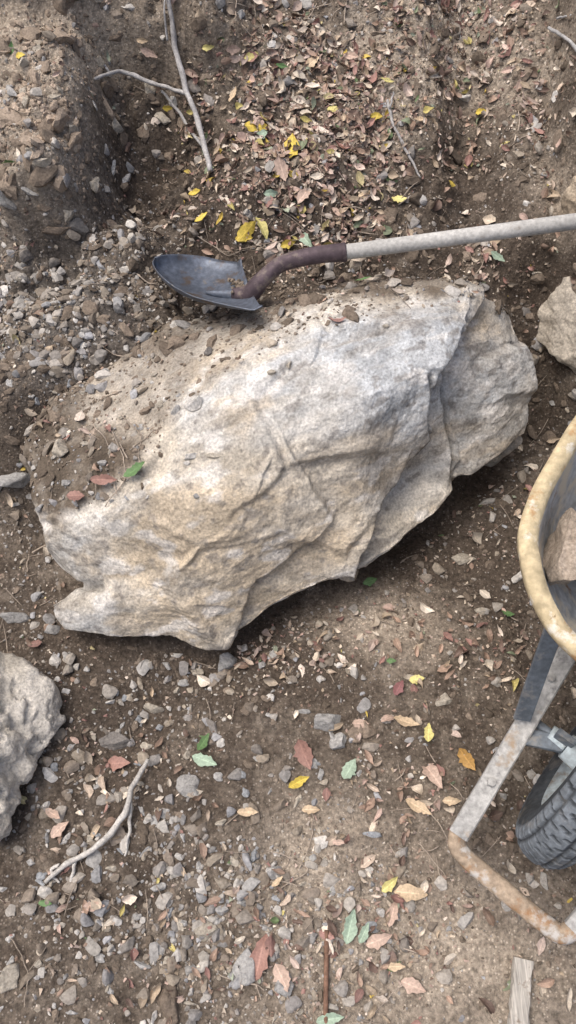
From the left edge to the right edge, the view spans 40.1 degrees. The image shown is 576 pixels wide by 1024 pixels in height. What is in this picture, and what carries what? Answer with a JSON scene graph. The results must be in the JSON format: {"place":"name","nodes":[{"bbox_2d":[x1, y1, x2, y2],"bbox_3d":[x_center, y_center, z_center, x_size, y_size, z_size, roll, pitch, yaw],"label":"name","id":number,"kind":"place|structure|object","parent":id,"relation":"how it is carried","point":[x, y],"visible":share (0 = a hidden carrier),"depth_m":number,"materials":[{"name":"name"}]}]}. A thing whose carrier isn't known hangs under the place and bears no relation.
{"place":"outdoors","nodes":[
{"label":"outdoors","id":0,"kind":"place"},
{"bbox_2d":[0,0,575,1023],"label":"ground","id":1,"kind":"structure","parent":0,"point":[508,930],"depth_m":1.71,"materials":[{"name":"soil"}]},
{"bbox_2d":[0,651,65,840],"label":"rock","id":2,"kind":"object","parent":1,"relation":"on","point":[32,719],"visible":0.96,"depth_m":1.55,"materials":[{"name":"grey stone"}]},
{"bbox_2d":[44,759,149,883],"bbox_3d":[-0.338,0.616,1.518,0.096,0.038,0.287,35,68,17],"label":"fallen branch","id":3,"kind":"object","parent":1,"relation":"on","point":[122,816],"visible":1,"depth_m":1.50,"materials":[{"name":"grey wood"}]},
{"bbox_2d":[0,0,557,1023],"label":"loose stones","id":4,"kind":"object","parent":1,"relation":"on","point":[166,998],"visible":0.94,"depth_m":1.61,"materials":[{"name":"grey stone"}]},
{"bbox_2d":[23,278,537,649],"bbox_3d":[-0.009,-0.111,1.817,1.159,0.736,0.727,-18,63,-9],"label":"boulder","id":5,"kind":"object","parent":1,"relation":"on","point":[346,449],"visible":0.91,"depth_m":1.57,"materials":[{"name":"grey stone"}]},
{"bbox_2d":[0,0,575,1023],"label":"soil clods","id":6,"kind":"object","parent":1,"relation":"on","point":[50,126],"visible":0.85,"depth_m":1.74,"materials":[{"name":"brown soil"}]},
{"bbox_2d":[0,0,575,1023],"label":"fallen leaves","id":7,"kind":"object","parent":1,"relation":"on","point":[306,116],"depth_m":1.82,"materials":[{"name":"brown plant"}]},
{"bbox_2d":[323,930,328,1023],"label":"rusty rod","id":8,"kind":"object","parent":1,"relation":"on","point":[326,977],"visible":1,"depth_m":1.42,"materials":[{"name":"brown metal"}]},
{"bbox_2d":[152,213,575,310],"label":"shovel","id":9,"kind":"object","parent":1,"relation":"on","point":[215,282],"visible":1,"depth_m":1.61,"materials":[{"name":"metal"}]},
{"bbox_2d":[386,92,420,177],"bbox_3d":[0.265,-0.873,1.827,0.026,0.087,0.200,-16,63,-8],"label":"fallen branch","id":10,"kind":"object","parent":1,"relation":"on","point":[389,104],"visible":1,"depth_m":1.83,"materials":[{"name":"wood"}]},
{"bbox_2d":[448,416,575,944],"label":"wheelbarrow","id":11,"kind":"object","parent":1,"relation":"on","point":[545,830],"visible":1,"depth_m":1.34,"materials":[{"name":"grey metal"}]},
{"bbox_2d":[507,957,533,1023],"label":"wooden stake","id":12,"kind":"object","parent":1,"relation":"on","point":[519,1003],"visible":1,"depth_m":1.40,"materials":[{"name":"grey wood"}]},
{"bbox_2d":[536,276,575,373],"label":"rock","id":13,"kind":"object","parent":1,"relation":"on","point":[556,333],"visible":0.82,"depth_m":1.83,"materials":[{"name":"beige stone"}]},
{"bbox_2d":[547,14,575,51],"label":"fallen branch","id":14,"kind":"object","parent":1,"relation":"on","point":[563,36],"visible":1,"depth_m":1.79,"materials":[{"name":"grey wood"}]},
{"bbox_2d":[558,176,575,214],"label":"rock","id":15,"kind":"object","parent":1,"relation":"on","point":[568,202],"visible":0.63,"depth_m":1.72,"materials":[{"name":"beige stone"}]},
{"bbox_2d":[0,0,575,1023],"bbox_3d":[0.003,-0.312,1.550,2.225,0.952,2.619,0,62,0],"label":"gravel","id":16,"kind":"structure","parent":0,"point":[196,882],"depth_m":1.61,"materials":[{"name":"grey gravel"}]},
{"bbox_2d":[0,0,575,1023],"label":"twigs","id":17,"kind":"object","parent":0,"point":[154,430],"visible":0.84,"depth_m":1.72,"materials":[{"name":"brown wood"}]}
]}

